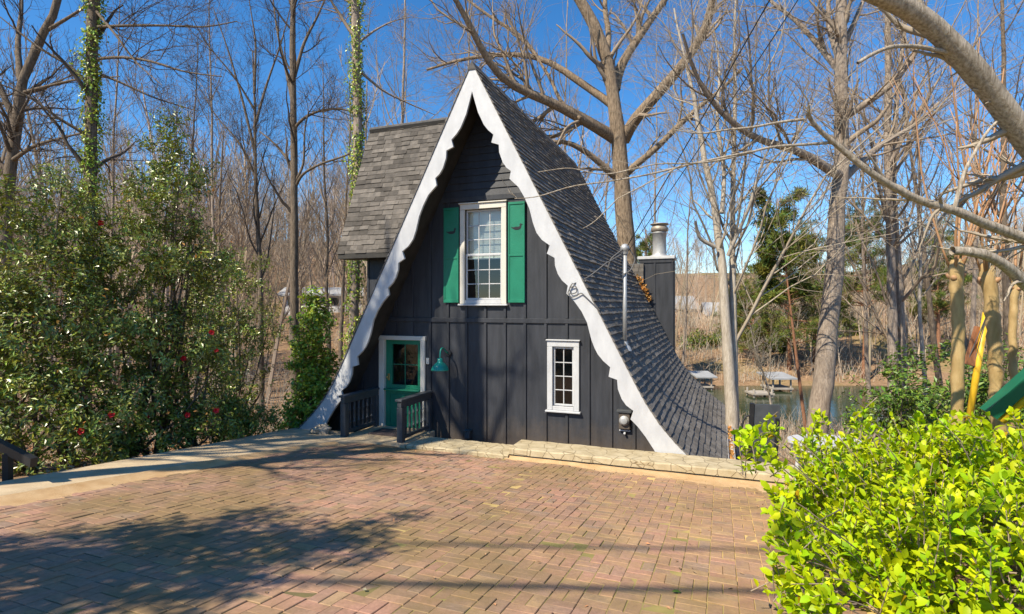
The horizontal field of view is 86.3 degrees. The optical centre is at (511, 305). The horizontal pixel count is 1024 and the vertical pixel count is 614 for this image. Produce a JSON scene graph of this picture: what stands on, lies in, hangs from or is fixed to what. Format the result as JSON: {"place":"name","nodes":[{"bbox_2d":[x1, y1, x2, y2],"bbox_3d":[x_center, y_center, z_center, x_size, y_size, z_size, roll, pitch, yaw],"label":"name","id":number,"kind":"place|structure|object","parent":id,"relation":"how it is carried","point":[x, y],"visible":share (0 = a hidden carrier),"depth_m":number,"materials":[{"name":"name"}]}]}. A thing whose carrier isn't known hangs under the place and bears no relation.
{"place":"outdoors","nodes":[
{"label":"outdoors","id":0,"kind":"place"},
{"bbox_2d":[0,427,412,495],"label":"pavement","id":1,"kind":"structure","parent":0,"point":[291,437],"depth_m":8.06,"materials":[{"name":"beige concrete"}]},
{"bbox_2d":[309,424,331,434],"bbox_3d":[-3.865,2.546,11.075,0.443,0.284,0.344,0,0,0],"label":"stone","id":2,"kind":"object","parent":1,"relation":"on","point":[324,429],"visible":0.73,"depth_m":10.95,"materials":[{"name":"grey stone"}]},
{"bbox_2d":[348,426,434,442],"bbox_3d":[-2.476,2.768,11.037,1.460,0.365,1.135,0,0,21],"label":"landing","id":3,"kind":"object","parent":1,"relation":"on","point":[363,433],"visible":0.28,"depth_m":10.84,"materials":[{"name":"beige concrete"}]},
{"bbox_2d":[339,387,379,436],"bbox_3d":[-3.119,2.257,11.232,0.150,0.985,1.200,0,0,21],"label":"railing","id":4,"kind":"object","parent":3,"relation":"on","point":[347,399],"visible":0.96,"depth_m":11.13,"materials":[{"name":"grey paint"}]},
{"bbox_2d":[368,428,408,436],"bbox_3d":[-2.450,2.576,11.062,0.770,0.016,0.520,0,0,21],"label":"doormat","id":5,"kind":"object","parent":3,"relation":"on","point":[387,432],"visible":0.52,"depth_m":11.03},
{"bbox_2d":[395,390,432,442],"bbox_3d":[-1.913,2.257,10.771,0.150,0.985,1.200,0,0,21],"label":"railing","id":6,"kind":"object","parent":3,"relation":"on","point":[403,403],"visible":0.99,"depth_m":10.70,"materials":[{"name":"grey paint"}]},
{"bbox_2d":[18,446,783,608],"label":"leaf scraps","id":7,"kind":"object","parent":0,"point":[424,531],"visible":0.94,"depth_m":5.45,"materials":[{"name":"brown plant"}]},
{"bbox_2d":[0,443,882,613],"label":"driveway","id":8,"kind":"structure","parent":0,"point":[287,502],"depth_m":4.77,"materials":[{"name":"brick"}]},
{"bbox_2d":[0,441,346,505],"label":"curb","id":9,"kind":"structure","parent":8,"relation":"on","point":[27,497],"depth_m":6.60,"materials":[{"name":"beige concrete"}]},
{"bbox_2d":[505,455,788,492],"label":"sand","id":10,"kind":"structure","parent":8,"relation":"on","point":[718,481],"depth_m":8.23,"materials":[{"name":"beige sand"}]},
{"bbox_2d":[0,242,1023,613],"bbox_3d":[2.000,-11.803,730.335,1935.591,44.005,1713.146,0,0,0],"label":"ground","id":11,"kind":"structure","parent":0,"point":[702,360],"depth_m":67.94,"materials":[{"name":"brown soil"}]},
{"bbox_2d":[0,438,37,480],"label":"handrail","id":12,"kind":"object","parent":11,"relation":"on","point":[10,451],"visible":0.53,"depth_m":6.26,"materials":[{"name":"black wood"}]},
{"bbox_2d":[0,0,139,438],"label":"bare tree","id":13,"kind":"object","parent":11,"relation":"on","point":[14,154],"visible":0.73,"depth_m":14.91,"materials":[{"name":"brown plant"}]},
{"bbox_2d":[0,159,150,475],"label":"camellia bush","id":14,"kind":"object","parent":11,"relation":"on","point":[26,291],"visible":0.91,"depth_m":8.78,"materials":[{"name":"green plant"}]},
{"bbox_2d":[47,0,177,424],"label":"bare tree","id":15,"kind":"object","parent":11,"relation":"on","point":[112,163],"visible":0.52,"depth_m":18.99,"materials":[{"name":"brown plant"}]},
{"bbox_2d":[10,104,256,466],"bbox_3d":[-6.512,-0.309,9.827,3.762,6.723,2.989,0,0,0],"label":"camellia bush","id":16,"kind":"object","parent":11,"relation":"on","point":[194,413],"visible":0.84,"depth_m":9.71,"materials":[{"name":"green plant"}]},
{"bbox_2d":[0,0,270,457],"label":"ivy tree","id":17,"kind":"object","parent":11,"relation":"on","point":[90,162],"visible":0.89,"depth_m":12.87,"materials":[{"name":"green plant"}]},
{"bbox_2d":[0,409,286,478],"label":"fallen leaves","id":18,"kind":"object","parent":11,"relation":"on","point":[50,462],"visible":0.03,"depth_m":9.74,"materials":[{"name":"brown plant"}]},
{"bbox_2d":[133,0,234,405],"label":"bare tree","id":19,"kind":"object","parent":11,"relation":"on","point":[194,120],"visible":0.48,"depth_m":23.65,"materials":[{"name":"brown plant"}]},
{"bbox_2d":[122,0,276,398],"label":"bare tree","id":20,"kind":"object","parent":11,"relation":"on","point":[211,103],"visible":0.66,"depth_m":26.96,"materials":[{"name":"brown plant"}]},
{"bbox_2d":[177,239,288,441],"bbox_3d":[-6.738,0.857,13.041,2.264,5.016,2.589,0,0,28],"label":"evergreen shrub","id":21,"kind":"object","parent":11,"relation":"on","point":[241,383],"visible":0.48,"depth_m":13.10,"materials":[{"name":"green plant"}]},
{"bbox_2d":[190,375,284,441],"bbox_3d":[-5.649,2.224,11.283,1.770,1.739,1.553,0,0,-24],"label":"evergreen shrub","id":22,"kind":"object","parent":11,"relation":"on","point":[255,417],"visible":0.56,"depth_m":11.02,"materials":[{"name":"green plant"}]},
{"bbox_2d":[173,0,314,432],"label":"bare tree","id":23,"kind":"object","parent":11,"relation":"on","point":[254,145],"visible":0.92,"depth_m":18.46,"materials":[{"name":"brown plant"}]},
{"bbox_2d":[248,5,351,382],"bbox_3d":[-7.413,-3.351,20.959,4.727,16.507,4.256,0,0,0],"label":"bare tree","id":24,"kind":"object","parent":11,"relation":"on","point":[327,250],"visible":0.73,"depth_m":20.95,"materials":[{"name":"brown plant"}]},
{"bbox_2d":[232,0,378,421],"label":"bare tree","id":25,"kind":"object","parent":11,"relation":"on","point":[292,162],"visible":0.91,"depth_m":16.90,"materials":[{"name":"brown plant"}]},
{"bbox_2d":[270,285,340,429],"bbox_3d":[-4.439,1.426,12.365,1.685,3.775,1.586,0,0,20],"label":"ivy clump","id":26,"kind":"object","parent":11,"relation":"on","point":[312,386],"visible":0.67,"depth_m":12.14,"materials":[{"name":"green plant"}]},
{"bbox_2d":[277,287,363,315],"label":"distant house","id":27,"kind":"structure","parent":11,"relation":"on","point":[334,291],"depth_m":59.63,"materials":[{"name":"white"}]},
{"bbox_2d":[328,298,338,304],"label":"window","id":28,"kind":"structure","parent":27,"relation":"in","point":[332,299],"depth_m":59.60,"materials":[{"name":"black glass"}]},
{"bbox_2d":[298,38,384,366],"bbox_3d":[-7.658,-3.104,23.747,3.822,16.398,3.049,0,0,23],"label":"bare tree","id":29,"kind":"object","parent":11,"relation":"on","point":[342,274],"visible":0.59,"depth_m":23.93,"materials":[{"name":"brown plant"}]},
{"bbox_2d":[296,0,440,357],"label":"ivy tree","id":30,"kind":"object","parent":11,"relation":"on","point":[358,137],"visible":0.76,"depth_m":15.90,"materials":[{"name":"green plant"}]},
{"bbox_2d":[344,0,469,190],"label":"bare tree","id":31,"kind":"object","parent":11,"relation":"on","point":[404,76],"visible":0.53,"depth_m":29.95,"materials":[{"name":"brown plant"}]},
{"bbox_2d":[413,0,517,90],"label":"bare tree","id":32,"kind":"object","parent":11,"relation":"on","point":[467,36],"visible":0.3,"depth_m":32.72,"materials":[{"name":"brown plant"}]},
{"bbox_2d":[0,3,1023,408],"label":"bare wood","id":33,"kind":"object","parent":11,"relation":"on","point":[232,225],"visible":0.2,"depth_m":37.60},
{"bbox_2d":[297,60,735,458],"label":"house","id":34,"kind":"structure","parent":11,"relation":"on","point":[475,268],"depth_m":11.02,"materials":[{"name":"wood"}]},
{"bbox_2d":[383,340,419,428],"bbox_3d":[-2.314,1.715,11.580,0.884,1.951,0.165,0,0,21],"label":"door","id":35,"kind":"structure","parent":34,"relation":"in","point":[393,391],"depth_m":11.68,"materials":[{"name":"green paint"}]},
{"bbox_2d":[431,347,450,370],"bbox_3d":[-1.396,1.066,10.922,0.356,0.449,0.535,0,0,21],"label":"wall lamp","id":36,"kind":"object","parent":34,"relation":"attached to","point":[439,365],"visible":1,"depth_m":10.77,"materials":[{"name":"teal metal"}]},
{"bbox_2d":[463,429,471,438],"bbox_3d":[-0.885,2.587,10.960,0.140,0.175,0.146,0,0,21],"label":"outlet box","id":37,"kind":"object","parent":34,"relation":"attached to","point":[468,433],"visible":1,"depth_m":10.91,"materials":[{"name":"grey paint"}]},
{"bbox_2d":[458,200,507,305],"bbox_3d":[-0.558,-1.027,10.955,1.069,2.073,0.240,0,0,21],"label":"window","id":38,"kind":"structure","parent":34,"relation":"in","point":[477,221],"depth_m":11.00,"materials":[{"name":"beige paint"}]},
{"bbox_2d":[545,339,580,413],"bbox_3d":[0.966,1.337,10.310,0.684,1.378,0.123,0,0,21],"label":"window","id":39,"kind":"structure","parent":34,"relation":"in","point":[555,343],"depth_m":10.32,"materials":[{"name":"white paint"}]},
{"bbox_2d":[567,283,599,310],"bbox_3d":[1.233,-0.148,9.393,0.574,0.483,0.017,0,0,21],"label":"wire loop","id":40,"kind":"object","parent":34,"relation":"attached to","point":[571,286],"visible":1,"depth_m":9.44,"materials":[{"name":"grey metal"}]},
{"bbox_2d":[573,253,622,283],"bbox_3d":[1.567,-0.659,9.684,1.101,0.600,0.120,0,0,-29],"label":"service cable","id":41,"kind":"object","parent":34,"relation":"attached to","point":[600,267],"visible":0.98,"depth_m":9.64,"materials":[{"name":"grey rubber"}]},
{"bbox_2d":[617,409,632,434],"bbox_3d":[2.026,2.112,9.842,0.270,0.454,0.159,0,0,21],"label":"electric meter","id":42,"kind":"object","parent":34,"relation":"attached to","point":[624,419],"visible":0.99,"depth_m":9.81,"materials":[{"name":"grey paint"}]},
{"bbox_2d":[620,244,631,350],"bbox_3d":[2.071,-0.125,10.021,0.259,2.010,0.257,0,0,0],"label":"service mast","id":43,"kind":"object","parent":34,"relation":"attached to","point":[625,247],"visible":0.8,"depth_m":9.99,"materials":[{"name":"metal"}]},
{"bbox_2d":[608,248,635,275],"bbox_3d":[2.000,-0.804,9.970,0.539,0.544,0.066,0,0,-12],"label":"wire loop","id":44,"kind":"object","parent":43,"relation":"attached to","point":[626,272],"visible":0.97,"depth_m":9.95,"materials":[{"name":"grey metal"}]},
{"bbox_2d":[627,0,769,245],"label":"service cable","id":45,"kind":"object","parent":43,"relation":"attached to","point":[704,113],"visible":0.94,"depth_m":7.62,"materials":[{"name":"black rubber"}]},
{"bbox_2d":[628,0,797,250],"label":"service cable","id":46,"kind":"object","parent":43,"relation":"attached to","point":[720,116],"visible":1,"depth_m":7.41,"materials":[{"name":"black rubber"}]},
{"bbox_2d":[13,234,1023,459],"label":"undergrowth","id":47,"kind":"object","parent":11,"relation":"on","point":[789,426],"visible":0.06,"depth_m":67.36,"materials":[{"name":"plant"}]},
{"bbox_2d":[507,0,607,175],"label":"bare tree","id":48,"kind":"object","parent":11,"relation":"on","point":[565,97],"visible":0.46,"depth_m":33.52,"materials":[{"name":"brown plant"}]},
{"bbox_2d":[375,0,753,263],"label":"oak tree","id":49,"kind":"object","parent":11,"relation":"on","point":[617,133],"visible":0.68,"depth_m":19.93,"materials":[{"name":"brown plant"}]},
{"bbox_2d":[406,436,817,493],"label":"curb","id":50,"kind":"structure","parent":11,"relation":"on","point":[688,464],"depth_m":8.81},
{"bbox_2d":[569,21,683,238],"bbox_3d":[5.567,-4.358,30.422,7.801,23.954,5.695,0,0,0],"label":"bare tree","id":51,"kind":"object","parent":11,"relation":"on","point":[606,197],"visible":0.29,"depth_m":29.99,"materials":[{"name":"brown plant"}]},
{"bbox_2d":[635,229,652,263],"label":"pine tree","id":52,"kind":"object","parent":11,"relation":"on","point":[639,252],"visible":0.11,"depth_m":59.60,"materials":[{"name":"green plant"}]},
{"bbox_2d":[622,0,718,253],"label":"bare tree","id":53,"kind":"object","parent":11,"relation":"on","point":[655,217],"visible":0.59,"depth_m":26.92,"materials":[{"name":"brown plant"}]},
{"bbox_2d":[675,296,699,311],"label":"lake house","id":54,"kind":"structure","parent":11,"relation":"on","point":[684,298],"depth_m":116.31,"materials":[{"name":"white"}]},
{"bbox_2d":[640,59,744,364],"bbox_3d":[9.896,-3.030,29.682,4.144,21.149,6.070,0,0,-27],"label":"bare tree","id":55,"kind":"object","parent":11,"relation":"on","point":[687,293],"visible":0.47,"depth_m":29.95,"materials":[{"name":"brown plant"}]},
{"bbox_2d":[676,328,721,350],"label":"olive shrub","id":56,"kind":"object","parent":11,"relation":"on","point":[709,339],"visible":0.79,"depth_m":77.48,"materials":[{"name":"green plant"}]},
{"bbox_2d":[700,302,718,315],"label":"lake house","id":57,"kind":"structure","parent":11,"relation":"on","point":[708,304],"depth_m":111.37,"materials":[{"name":"white"}]},
{"bbox_2d":[713,326,758,341],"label":"olive shrub","id":58,"kind":"object","parent":11,"relation":"on","point":[721,334],"visible":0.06,"depth_m":82.29,"materials":[{"name":"green plant"}]},
{"bbox_2d":[710,275,768,327],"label":"pine tree","id":59,"kind":"object","parent":11,"relation":"on","point":[715,312],"visible":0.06,"depth_m":87.25,"materials":[{"name":"green plant"}]},
{"bbox_2d":[713,263,787,363],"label":"pine tree","id":60,"kind":"object","parent":11,"relation":"on","point":[745,334],"visible":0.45,"depth_m":68.58,"materials":[{"name":"green plant"}]},
{"bbox_2d":[727,261,788,403],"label":"bare tree","id":61,"kind":"object","parent":11,"relation":"on","point":[757,358],"visible":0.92,"depth_m":16.85,"materials":[{"name":"brown plant"}]},
{"bbox_2d":[501,0,1023,301],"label":"foreground tree","id":62,"kind":"object","parent":11,"relation":"on","point":[958,53],"visible":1,"depth_m":4.84,"materials":[{"name":"brown plant"}]},
{"bbox_2d":[747,402,780,462],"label":"gate panel","id":63,"kind":"structure","parent":11,"relation":"on","point":[758,413],"depth_m":9.58,"materials":[{"name":"grey paint"}]},
{"bbox_2d":[741,415,748,428],"bbox_3d":[4.279,2.199,9.665,0.476,0.514,0.060,0,0,13],"label":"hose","id":64,"kind":"object","parent":63,"relation":"attached to","point":[743,420],"visible":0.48,"depth_m":9.69,"materials":[{"name":"black rubber"}]},
{"bbox_2d":[743,332,799,353],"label":"olive shrub","id":65,"kind":"object","parent":11,"relation":"on","point":[780,349],"visible":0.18,"depth_m":75.59,"materials":[{"name":"green plant"}]},
{"bbox_2d":[561,0,1002,454],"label":"bare tree","id":66,"kind":"object","parent":11,"relation":"on","point":[728,321],"visible":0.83,"depth_m":13.23,"materials":[{"name":"grey plant"}]},
{"bbox_2d":[743,182,823,428],"bbox_3d":[12.970,0.519,25.977,3.990,12.644,3.589,0,0,0],"label":"pine tree","id":67,"kind":"object","parent":11,"relation":"on","point":[764,263],"visible":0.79,"depth_m":25.86,"materials":[{"name":"green plant"}]},
{"bbox_2d":[738,218,854,370],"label":"pine tree","id":68,"kind":"object","parent":11,"relation":"on","point":[812,324],"visible":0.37,"depth_m":66.65,"materials":[{"name":"green plant"}]},
{"bbox_2d":[607,0,1003,458],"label":"bare tree","id":69,"kind":"object","parent":11,"relation":"on","point":[822,388],"visible":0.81,"depth_m":13.77,"materials":[{"name":"grey plant"}]},
{"bbox_2d":[780,236,862,361],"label":"pine tree","id":70,"kind":"object","parent":11,"relation":"on","point":[841,308],"visible":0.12,"depth_m":70.11,"materials":[{"name":"green plant"}]},
{"bbox_2d":[787,434,861,484],"bbox_3d":[3.774,2.118,6.600,0.840,0.986,0.600,0,0,0],"label":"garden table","id":71,"kind":"object","parent":11,"relation":"on","point":[790,439],"visible":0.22,"depth_m":6.61,"materials":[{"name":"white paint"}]},
{"bbox_2d":[646,0,1023,433],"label":"bare tree","id":72,"kind":"object","parent":11,"relation":"on","point":[896,297],"visible":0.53,"depth_m":18.17,"materials":[{"name":"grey plant"}]},
{"bbox_2d":[838,317,868,337],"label":"olive shrub","id":73,"kind":"object","parent":11,"relation":"on","point":[855,329],"visible":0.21,"depth_m":83.39,"materials":[{"name":"green plant"}]},
{"bbox_2d":[777,53,932,440],"bbox_3d":[13.777,-2.614,22.115,5.296,17.596,4.293,0,0,41],"label":"bare tree","id":74,"kind":"object","parent":11,"relation":"on","point":[866,361],"visible":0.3,"depth_m":21.94,"materials":[{"name":"brown plant"}]},
{"bbox_2d":[825,197,904,378],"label":"pine tree","id":75,"kind":"object","parent":11,"relation":"on","point":[857,288],"visible":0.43,"depth_m":65.35,"materials":[{"name":"green plant"}]},
{"bbox_2d":[730,397,1023,613],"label":"variegated bush","id":76,"kind":"object","parent":11,"relation":"on","point":[875,525],"visible":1,"depth_m":3.97,"materials":[{"name":"green plant"}]},
{"bbox_2d":[852,81,965,428],"bbox_3d":[14.970,-1.192,20.394,3.521,14.015,3.271,0,0,-39],"label":"bare tree","id":77,"kind":"object","parent":11,"relation":"on","point":[920,325],"visible":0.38,"depth_m":19.98,"materials":[{"name":"brown plant"}]},
{"bbox_2d":[870,15,986,409],"bbox_3d":[18.705,-4.356,24.945,4.307,22.091,4.763,0,0,33],"label":"bare tree","id":78,"kind":"object","parent":11,"relation":"on","point":[933,338],"visible":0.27,"depth_m":24.91,"materials":[{"name":"brown plant"}]},
{"bbox_2d":[838,332,1023,452],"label":"green shrub","id":79,"kind":"object","parent":11,"relation":"on","point":[904,399],"visible":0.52,"depth_m":10.75,"materials":[{"name":"green plant"}]},
{"bbox_2d":[859,0,1023,433],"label":"bare tree","id":80,"kind":"object","parent":11,"relation":"on","point":[1006,282],"visible":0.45,"depth_m":21.93,"materials":[{"name":"brown plant"}]},
{"bbox_2d":[905,215,978,362],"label":"pine tree","id":81,"kind":"object","parent":11,"relation":"on","point":[939,307],"visible":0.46,"depth_m":69.52,"materials":[{"name":"green plant"}]},
{"bbox_2d":[889,38,1023,521],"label":"crape myrtle","id":82,"kind":"object","parent":11,"relation":"on","point":[956,275],"visible":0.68,"depth_m":6.32,"materials":[{"name":"beige plant"}]},
{"bbox_2d":[916,0,1023,391],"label":"bare tree","id":83,"kind":"object","parent":11,"relation":"on","point":[973,301],"visible":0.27,"depth_m":26.93,"materials":[{"name":"brown plant"}]},
{"bbox_2d":[964,312,1023,442],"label":"swing set","id":84,"kind":"object","parent":11,"relation":"on","point":[1004,398],"visible":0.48,"depth_m":5.73,"materials":[{"name":"yellow paint"}]},
{"bbox_2d":[0,0,1023,274],"label":"sky","id":85,"kind":"structure","parent":0,"point":[557,11],"materials":[{"name":"blue"}]},
{"bbox_2d":[705,386,988,434],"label":"lake water","id":86,"kind":"structure","parent":0,"point":[788,401],"depth_m":53.35,"materials":[{"name":"grey liquid"}]},
{"bbox_2d":[688,371,717,389],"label":"boat dock","id":87,"kind":"object","parent":86,"relation":"on","point":[702,374],"visible":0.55,"depth_m":60.47,"materials":[{"name":"grey wood"}]},
{"bbox_2d":[745,387,774,396],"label":"boat dock","id":88,"kind":"object","parent":86,"relation":"on","point":[753,392],"visible":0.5,"depth_m":55.61,"materials":[{"name":"beige wood"}]},
{"bbox_2d":[756,372,797,391],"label":"boat dock","id":89,"kind":"object","parent":86,"relation":"on","point":[780,377],"visible":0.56,"depth_m":59.20,"materials":[{"name":"grey wood"}]}
]}

